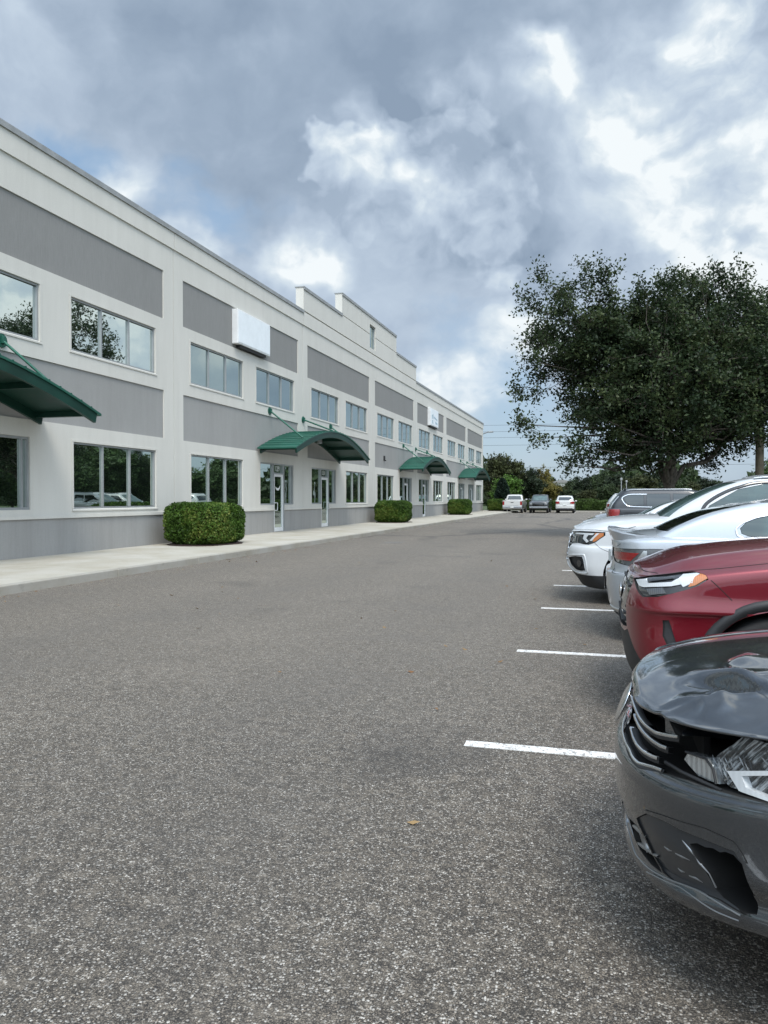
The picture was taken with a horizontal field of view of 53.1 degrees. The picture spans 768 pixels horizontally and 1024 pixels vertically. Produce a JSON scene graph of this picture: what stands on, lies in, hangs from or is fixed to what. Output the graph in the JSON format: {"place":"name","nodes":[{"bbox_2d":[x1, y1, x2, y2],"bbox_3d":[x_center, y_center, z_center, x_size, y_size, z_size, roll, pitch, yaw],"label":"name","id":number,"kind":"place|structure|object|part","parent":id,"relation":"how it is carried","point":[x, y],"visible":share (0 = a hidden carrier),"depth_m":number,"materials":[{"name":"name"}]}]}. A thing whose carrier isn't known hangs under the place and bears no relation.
{"place":"outdoors","nodes":[
{"label":"outdoors","id":0,"kind":"place"},
{"bbox_2d":[0,118,489,559],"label":"office building","id":1,"kind":"structure","parent":0,"point":[140,391],"depth_m":22.96,"materials":[{"name":"white paint"}]},
{"bbox_2d":[0,266,42,343],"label":"window","id":2,"kind":"structure","parent":1,"relation":"in","point":[18,296],"depth_m":17.35,"materials":[{"name":"glass"}]},
{"bbox_2d":[69,293,156,375],"bbox_3d":[-7.244,-4.679,20.695,0.147,1.440,3.840,0,1,16],"label":"window","id":3,"kind":"structure","parent":1,"relation":"in","point":[94,331],"depth_m":20.56,"materials":[{"name":"glass"}]},
{"bbox_2d":[71,439,157,510],"bbox_3d":[-7.237,-0.940,20.785,0.147,1.780,3.790,0,1,16],"label":"window","id":4,"kind":"structure","parent":1,"relation":"in","point":[108,478],"depth_m":20.67,"materials":[{"name":"glass"}]},
{"bbox_2d":[189,339,244,399],"bbox_3d":[-5.685,-4.776,26.176,0.147,1.440,3.840,0,1,16],"label":"window","id":5,"kind":"structure","parent":1,"relation":"in","point":[214,371],"depth_m":26.08,"materials":[{"name":"glass"}]},
{"bbox_2d":[190,452,243,506],"bbox_3d":[-5.692,-1.036,26.219,0.147,1.780,3.790,0,1,16],"label":"window","id":6,"kind":"structure","parent":1,"relation":"in","point":[215,479],"depth_m":26.18,"materials":[{"name":"glass"}]},
{"bbox_2d":[232,308,269,357],"bbox_3d":[-4.886,-6.551,28.439,0.245,1.310,2.750,0,1,16],"label":"wall sign","id":7,"kind":"object","parent":1,"relation":"attached to","point":[250,334],"visible":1,"depth_m":28.04,"materials":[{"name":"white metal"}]},
{"bbox_2d":[255,365,294,413],"bbox_3d":[-4.371,-4.858,30.792,0.147,1.440,3.840,0,1,16],"label":"window","id":8,"kind":"structure","parent":1,"relation":"in","point":[272,390],"depth_m":30.75,"materials":[{"name":"glass"}]},
{"bbox_2d":[274,474,282,531],"bbox_3d":[-4.267,-0.374,31.154,0.144,2.310,0.948,0,1,16],"label":"door","id":9,"kind":"structure","parent":1,"relation":"in","point":[278,478],"depth_m":31.24,"materials":[{"name":"white metal"}]},
{"bbox_2d":[311,386,338,425],"bbox_3d":[-2.812,-4.956,36.274,0.147,1.440,3.840,0,1,16],"label":"window","id":10,"kind":"structure","parent":1,"relation":"in","point":[325,407],"depth_m":36.38,"materials":[{"name":"glass"}]},
{"bbox_2d":[321,477,328,526],"bbox_3d":[-2.798,-0.466,36.319,0.144,2.310,0.948,0,1,16],"label":"door","id":11,"kind":"structure","parent":1,"relation":"in","point":[324,481],"depth_m":36.40,"materials":[{"name":"white metal"}]},
{"bbox_2d":[345,399,367,433],"bbox_3d":[-1.499,-5.038,40.890,0.147,1.440,3.840,0,1,16],"label":"window","id":12,"kind":"structure","parent":1,"relation":"in","point":[355,416],"depth_m":40.95,"materials":[{"name":"glass"}]},
{"bbox_2d":[346,470,367,504],"bbox_3d":[-1.492,-1.299,40.981,0.147,1.780,3.790,0,1,16],"label":"window","id":13,"kind":"structure","parent":1,"relation":"in","point":[355,480],"depth_m":41.16,"materials":[{"name":"glass"}]},
{"bbox_2d":[370,325,375,349],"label":"window","id":14,"kind":"structure","parent":1,"relation":"in","point":[371,328],"depth_m":43.72,"materials":[{"name":"glass"}]},
{"bbox_2d":[377,412,393,440],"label":"window","id":15,"kind":"structure","parent":1,"relation":"in","point":[384,423],"depth_m":46.40,"materials":[{"name":"glass"}]},
{"bbox_2d":[377,473,393,501],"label":"window","id":16,"kind":"structure","parent":1,"relation":"in","point":[384,483],"depth_m":46.47,"materials":[{"name":"glass"}]},
{"bbox_2d":[398,420,412,445],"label":"window","id":17,"kind":"structure","parent":1,"relation":"in","point":[405,431],"depth_m":51.33,"materials":[{"name":"glass"}]},
{"bbox_2d":[404,484,407,499],"bbox_3d":[1.436,-0.733,51.362,0.055,2.310,0.948,0,1,16],"label":"door","id":18,"kind":"structure","parent":1,"relation":"in","point":[405,485],"depth_m":51.44,"materials":[{"name":"white metal"}]},
{"bbox_2d":[419,428,429,450],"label":"window","id":19,"kind":"structure","parent":1,"relation":"in","point":[424,437],"depth_m":56.81,"materials":[{"name":"glass"}]},
{"bbox_2d":[423,485,425,516],"bbox_3d":[2.948,-0.825,56.514,0.144,2.310,0.948,0,1,16],"label":"door","id":20,"kind":"structure","parent":1,"relation":"in","point":[424,502],"depth_m":56.73,"materials":[{"name":"white metal"}]},
{"bbox_2d":[427,407,437,428],"bbox_3d":[3.769,-7.142,58.851,0.249,1.410,2.900,0,1,16],"label":"wall sign","id":21,"kind":"object","parent":1,"relation":"attached to","point":[432,421],"visible":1,"depth_m":58.06,"materials":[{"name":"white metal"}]},
{"bbox_2d":[433,433,441,453],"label":"window","id":22,"kind":"structure","parent":1,"relation":"in","point":[437,441],"depth_m":61.29,"materials":[{"name":"glass"}]},
{"bbox_2d":[433,479,442,501],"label":"window","id":23,"kind":"structure","parent":1,"relation":"in","point":[437,486],"depth_m":61.38,"materials":[{"name":"glass"}]},
{"bbox_2d":[447,439,455,457],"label":"window","id":24,"kind":"structure","parent":1,"relation":"in","point":[450,445],"depth_m":66.57,"materials":[{"name":"glass"}]},
{"bbox_2d":[447,481,455,501],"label":"window","id":25,"kind":"structure","parent":1,"relation":"in","point":[451,486],"depth_m":67.06,"materials":[{"name":"glass"}]},
{"bbox_2d":[458,443,464,459],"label":"window","id":26,"kind":"structure","parent":1,"relation":"in","point":[460,447],"depth_m":71.26,"materials":[{"name":"glass"}]},
{"bbox_2d":[468,447,474,462],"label":"window","id":27,"kind":"structure","parent":1,"relation":"in","point":[471,452],"depth_m":77.18,"materials":[{"name":"glass"}]},
{"bbox_2d":[476,450,480,464],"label":"window","id":28,"kind":"structure","parent":1,"relation":"in","point":[478,453],"depth_m":81.56,"materials":[{"name":"glass"}]},
{"bbox_2d":[476,484,481,500],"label":"window","id":29,"kind":"structure","parent":1,"relation":"in","point":[479,487],"depth_m":81.72,"materials":[{"name":"glass"}]},
{"bbox_2d":[0,510,517,584],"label":"sidewalk","id":30,"kind":"structure","parent":0,"point":[28,569],"depth_m":18.83,"materials":[{"name":"concrete"}]},
{"bbox_2d":[167,541,242,546],"bbox_3d":[-5.308,0.937,22.843,2.044,0.035,2.600,0,1,16],"label":"mulch bed","id":31,"kind":"object","parent":30,"relation":"on","point":[191,545],"visible":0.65,"depth_m":22.05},
{"bbox_2d":[163,501,245,544],"bbox_3d":[-5.314,0.304,22.828,2.010,1.285,2.448,0,1,16],"label":"clipped shrub","id":32,"kind":"object","parent":31,"relation":"on","point":[196,523],"visible":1,"depth_m":21.91,"materials":[{"name":"green plant"}]},
{"bbox_2d":[376,521,409,522],"bbox_3d":[0.533,0.572,43.376,2.044,0.035,2.600,0,1,16],"label":"mulch bed","id":33,"kind":"object","parent":30,"relation":"on","point":[394,522],"visible":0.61,"depth_m":42.27,"materials":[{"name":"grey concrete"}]},
{"bbox_2d":[374,500,412,521],"bbox_3d":[0.539,-0.061,43.368,2.010,1.285,2.448,0,1,16],"label":"clipped shrub","id":34,"kind":"object","parent":33,"relation":"on","point":[393,511],"visible":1,"depth_m":42.41,"materials":[{"name":"green plant"}]},
{"bbox_2d":[447,498,472,514],"bbox_3d":[6.284,-0.451,63.563,2.010,1.350,2.448,0,1,16],"label":"clipped shrub","id":35,"kind":"object","parent":30,"relation":"on","point":[459,506],"visible":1,"depth_m":62.59,"materials":[{"name":"green plant"}]},
{"bbox_2d":[494,478,510,510],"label":"conifer","id":36,"kind":"object","parent":30,"relation":"on","point":[502,491],"visible":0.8,"depth_m":84.16,"materials":[{"name":"green plant"}]},
{"bbox_2d":[0,512,767,1023],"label":"parking lot","id":37,"kind":"structure","parent":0,"point":[216,794],"depth_m":3.76,"materials":[{"name":"grey asphalt"}]},
{"bbox_2d":[4,547,585,823],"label":"fallen leaves","id":38,"kind":"object","parent":37,"relation":"on","point":[412,822],"visible":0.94,"depth_m":7.60,"materials":[{"name":"brown plant"}]},
{"bbox_2d":[502,494,526,512],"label":"pickup truck","id":39,"kind":"object","parent":37,"relation":"on","point":[513,501],"visible":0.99,"depth_m":78.47,"materials":[{"name":"white metal"}]},
{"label":"rear window","id":40,"kind":"part","parent":39,"relation":"part of","materials":[{"name":"grey glass"}]},
{"bbox_2d":[464,740,614,758],"bbox_3d":[3.287,1.428,3.905,5.800,0.004,0.104,0,1,16],"label":"parking line","id":41,"kind":"object","parent":37,"relation":"on","point":[550,750],"visible":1,"depth_m":4.57,"materials":[{"name":"white paint"}]},
{"bbox_2d":[528,494,551,512],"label":"pickup truck","id":42,"kind":"object","parent":37,"relation":"on","point":[540,501],"visible":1,"depth_m":78.57,"materials":[{"name":"grey metal"}]},
{"bbox_2d":[518,510,604,511],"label":"perimeter kerb","id":43,"kind":"structure","parent":37,"relation":"on","point":[567,511],"depth_m":83.66,"materials":[{"name":"concrete"}]},
{"bbox_2d":[555,496,576,512],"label":"parked suv","id":44,"kind":"object","parent":37,"relation":"on","point":[565,503],"visible":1,"depth_m":77.57,"materials":[{"name":"white metal"}]},
{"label":"rear window","id":45,"kind":"part","parent":44,"relation":"part of","materials":[{"name":"grey glass"}]},
{"bbox_2d":[554,585,586,586],"bbox_3d":[5.713,1.276,12.435,5.800,0.004,0.104,0,1,16],"label":"parking line","id":46,"kind":"object","parent":37,"relation":"on","point":[569,585],"visible":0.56,"depth_m":13.18,"materials":[{"name":"white paint"}]},
{"bbox_2d":[517,649,625,657],"bbox_3d":[4.099,1.377,6.761,5.800,0.004,0.104,0,1,16],"label":"parking line","id":47,"kind":"object","parent":37,"relation":"on","point":[573,653],"visible":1,"depth_m":7.40,"materials":[{"name":"white paint"}]},
{"bbox_2d":[541,607,613,610],"bbox_3d":[4.936,1.325,9.704,5.800,0.004,0.104,0,1,16],"label":"parking line","id":48,"kind":"object","parent":37,"relation":"on","point":[576,609],"visible":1,"depth_m":10.33,"materials":[{"name":"white paint"}]},
{"bbox_2d":[593,513,605,517],"bbox_3d":[9.517,0.292,25.789,4.900,1.500,2.160,0,1,16],"label":"parked sedan","id":49,"kind":"object","parent":37,"relation":"on","point":[600,515],"visible":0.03,"depth_m":25.91,"materials":[{"name":"silver metal"}]},
{"bbox_2d":[605,493,617,509],"bbox_3d":[15.173,-0.177,44.136,4.760,1.785,2.200,0,1,16],"label":"parked suv","id":50,"kind":"object","parent":37,"relation":"on","point":[611,499],"visible":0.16,"depth_m":44.02,"materials":[{"name":"white paint"}]},
{"bbox_2d":[581,499,678,522],"bbox_3d":[7.457,0.404,19.462,4.900,1.500,2.160,0,1,16],"label":"parked sedan","id":51,"kind":"object","parent":37,"relation":"on","point":[655,509],"visible":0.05,"depth_m":19.04,"materials":[{"name":"white metal"}]},
{"bbox_2d":[501,249,767,488],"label":"oak tree","id":52,"kind":"object","parent":37,"relation":"on","point":[689,372],"visible":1,"depth_m":28.52,"materials":[{"name":"green plant"}]},
{"bbox_2d":[606,488,696,516],"bbox_3d":[8.798,0.215,22.093,4.760,1.785,2.200,0,1,16],"label":"parked suv","id":53,"kind":"object","parent":37,"relation":"on","point":[628,501],"visible":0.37,"depth_m":21.68,"materials":[{"name":"grey metal"}]},
{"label":"side window","id":54,"kind":"part","parent":53,"relation":"part of","materials":[{"name":"grey glass"}]},
{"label":"side window","id":55,"kind":"part","parent":53,"relation":"part of","materials":[{"name":"grey glass"}]},
{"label":"side window","id":56,"kind":"part","parent":53,"relation":"part of","materials":[{"name":"grey glass"}]},
{"bbox_2d":[566,475,767,589],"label":"parked suv","id":57,"kind":"object","parent":37,"relation":"on","point":[588,547],"visible":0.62,"depth_m":10.75,"materials":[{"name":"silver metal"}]},
{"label":"side window","id":58,"kind":"part","parent":57,"relation":"part of","materials":[{"name":"grey glass"}]},
{"bbox_2d":[606,499,767,614],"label":"parked sedan","id":59,"kind":"object","parent":37,"relation":"on","point":[629,546],"visible":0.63,"depth_m":7.83,"materials":[{"name":"silver metal"}]},
{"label":"rear window","id":60,"kind":"part","parent":59,"relation":"part of","materials":[{"name":"black glass"}]},
{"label":"side window","id":61,"kind":"part","parent":59,"relation":"part of","materials":[{"name":"grey glass"}]},
{"bbox_2d":[614,629,767,937],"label":"parked sedan","id":62,"kind":"object","parent":37,"relation":"on","point":[691,752],"visible":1,"depth_m":2.32,"materials":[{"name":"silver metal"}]},
{"bbox_2d":[619,535,767,670],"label":"parked suv","id":63,"kind":"object","parent":37,"relation":"on","point":[682,592],"visible":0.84,"depth_m":4.95,"materials":[{"name":"red metal"}]},
{"bbox_2d":[0,0,767,481],"label":"sky","id":64,"kind":"structure","parent":0,"point":[409,160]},
{"bbox_2d":[487,499,503,510],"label":"clipped shrub","id":65,"kind":"object","parent":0,"point":[494,504],"visible":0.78,"depth_m":81.85,"materials":[{"name":"green plant"}]},
{"bbox_2d":[553,480,568,486],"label":"distant building","id":66,"kind":"structure","parent":0,"point":[561,482],"depth_m":138.32,"materials":[{"name":"white paint"}]},
{"bbox_2d":[525,464,736,467],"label":"power line","id":67,"kind":"object","parent":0,"point":[612,466],"visible":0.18,"depth_m":105.12,"materials":[{"name":"metal"}]},
{"label":"ground","id":68,"kind":"structure","parent":0,"visible":0},
{"bbox_2d":[0,510,519,595],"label":"kerb","id":69,"kind":"structure","parent":68,"relation":"on","point":[21,587],"depth_m":16.58,"materials":[{"name":"concrete"}]},
{"bbox_2d":[483,451,528,498],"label":"background tree","id":70,"kind":"object","parent":68,"relation":"on","point":[499,466],"visible":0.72,"depth_m":94.75,"materials":[{"name":"green plant"}]},
{"bbox_2d":[487,474,524,498],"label":"background tree","id":71,"kind":"object","parent":68,"relation":"on","point":[514,485],"visible":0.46,"depth_m":89.14,"materials":[{"name":"green plant"}]},
{"bbox_2d":[515,466,547,499],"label":"background tree","id":72,"kind":"object","parent":68,"relation":"on","point":[533,484],"visible":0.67,"depth_m":95.60,"materials":[{"name":"green plant"}]},
{"bbox_2d":[511,500,554,510],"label":"hedge","id":73,"kind":"object","parent":68,"relation":"on","point":[552,508],"visible":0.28,"depth_m":85.91,"materials":[{"name":"green plant"}]},
{"bbox_2d":[531,464,553,496],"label":"background tree","id":74,"kind":"object","parent":68,"relation":"on","point":[544,475],"visible":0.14,"depth_m":107.47,"materials":[{"name":"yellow plant"}]},
{"bbox_2d":[539,480,562,499],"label":"background tree","id":75,"kind":"object","parent":68,"relation":"on","point":[551,490],"visible":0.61,"depth_m":102.91,"materials":[{"name":"yellow plant"}]},
{"bbox_2d":[557,485,572,494],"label":"background tree","id":76,"kind":"object","parent":68,"relation":"on","point":[565,487],"visible":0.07,"depth_m":116.97,"materials":[{"name":"green plant"}]},
{"bbox_2d":[558,486,581,498],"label":"background tree","id":77,"kind":"object","parent":68,"relation":"on","point":[570,492],"visible":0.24,"depth_m":104.68,"materials":[{"name":"green plant"}]},
{"bbox_2d":[564,477,579,494],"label":"background tree","id":78,"kind":"object","parent":68,"relation":"on","point":[570,483],"visible":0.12,"depth_m":122.09,"materials":[{"name":"green plant"}]},
{"bbox_2d":[553,498,599,510],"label":"hedge","id":79,"kind":"object","parent":68,"relation":"on","point":[587,504],"visible":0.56,"depth_m":84.43,"materials":[{"name":"green plant"}]},
{"bbox_2d":[574,489,598,499],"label":"background tree","id":80,"kind":"object","parent":68,"relation":"on","point":[588,494],"visible":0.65,"depth_m":97.56,"materials":[{"name":"green plant"}]},
{"bbox_2d":[569,474,604,492],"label":"background tree","id":81,"kind":"object","parent":68,"relation":"on","point":[583,484],"visible":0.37,"depth_m":111.12,"materials":[{"name":"green plant"}]},
{"bbox_2d":[587,471,611,499],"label":"background tree","id":82,"kind":"object","parent":68,"relation":"on","point":[594,484],"visible":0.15,"depth_m":104.94,"materials":[{"name":"green plant"}]},
{"bbox_2d":[598,500,607,510],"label":"hedge","id":83,"kind":"object","parent":68,"relation":"on","point":[602,505],"visible":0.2,"depth_m":84.03,"materials":[{"name":"green plant"}]},
{"bbox_2d":[596,484,620,499],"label":"background tree","id":84,"kind":"object","parent":68,"relation":"on","point":[608,492],"visible":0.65,"depth_m":91.32,"materials":[{"name":"green plant"}]},
{"bbox_2d":[483,455,754,505],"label":"distant woods","id":85,"kind":"object","parent":68,"relation":"on","point":[692,476],"visible":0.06,"depth_m":145.72,"materials":[{"name":"green plant"}]},
{"bbox_2d":[604,472,634,488],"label":"background tree","id":86,"kind":"object","parent":68,"relation":"on","point":[615,480],"visible":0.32,"depth_m":98.91,"materials":[{"name":"green plant"}]},
{"bbox_2d":[618,473,660,490],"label":"background tree","id":87,"kind":"object","parent":68,"relation":"on","point":[641,481],"visible":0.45,"depth_m":94.71,"materials":[{"name":"green plant"}]},
{"bbox_2d":[642,472,678,488],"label":"background tree","id":88,"kind":"object","parent":68,"relation":"on","point":[661,485],"visible":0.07,"depth_m":103.18,"materials":[{"name":"green plant"}]},
{"bbox_2d":[675,478,689,487],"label":"background tree","id":89,"kind":"object","parent":68,"relation":"on","point":[681,484],"visible":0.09,"depth_m":108.02,"materials":[{"name":"green plant"}]},
{"bbox_2d":[683,481,701,490],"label":"background tree","id":90,"kind":"object","parent":68,"relation":"on","point":[692,485],"visible":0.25,"depth_m":110.97,"materials":[{"name":"green plant"}]},
{"bbox_2d":[696,477,720,488],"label":"background tree","id":91,"kind":"object","parent":68,"relation":"on","point":[706,483],"visible":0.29,"depth_m":116.93,"materials":[{"name":"green plant"}]},
{"bbox_2d":[751,458,767,474],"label":"background tree","id":92,"kind":"object","parent":68,"relation":"on","point":[766,469],"visible":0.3,"depth_m":74.27,"materials":[{"name":"green plant"}]},
{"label":"island kerb","id":93,"kind":"structure","parent":0,"visible":0},
{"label":"island turf","id":94,"kind":"structure","parent":93,"relation":"in","visible":0},
{"bbox_2d":[755,411,763,474],"bbox_3d":[14.806,-2.788,30.261,0.322,7.700,0.330,0,1,16],"label":"utility pole","id":95,"kind":"object","parent":94,"relation":"on","point":[759,462],"visible":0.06,"depth_m":30.14,"materials":[{"name":"wood"}]}
]}

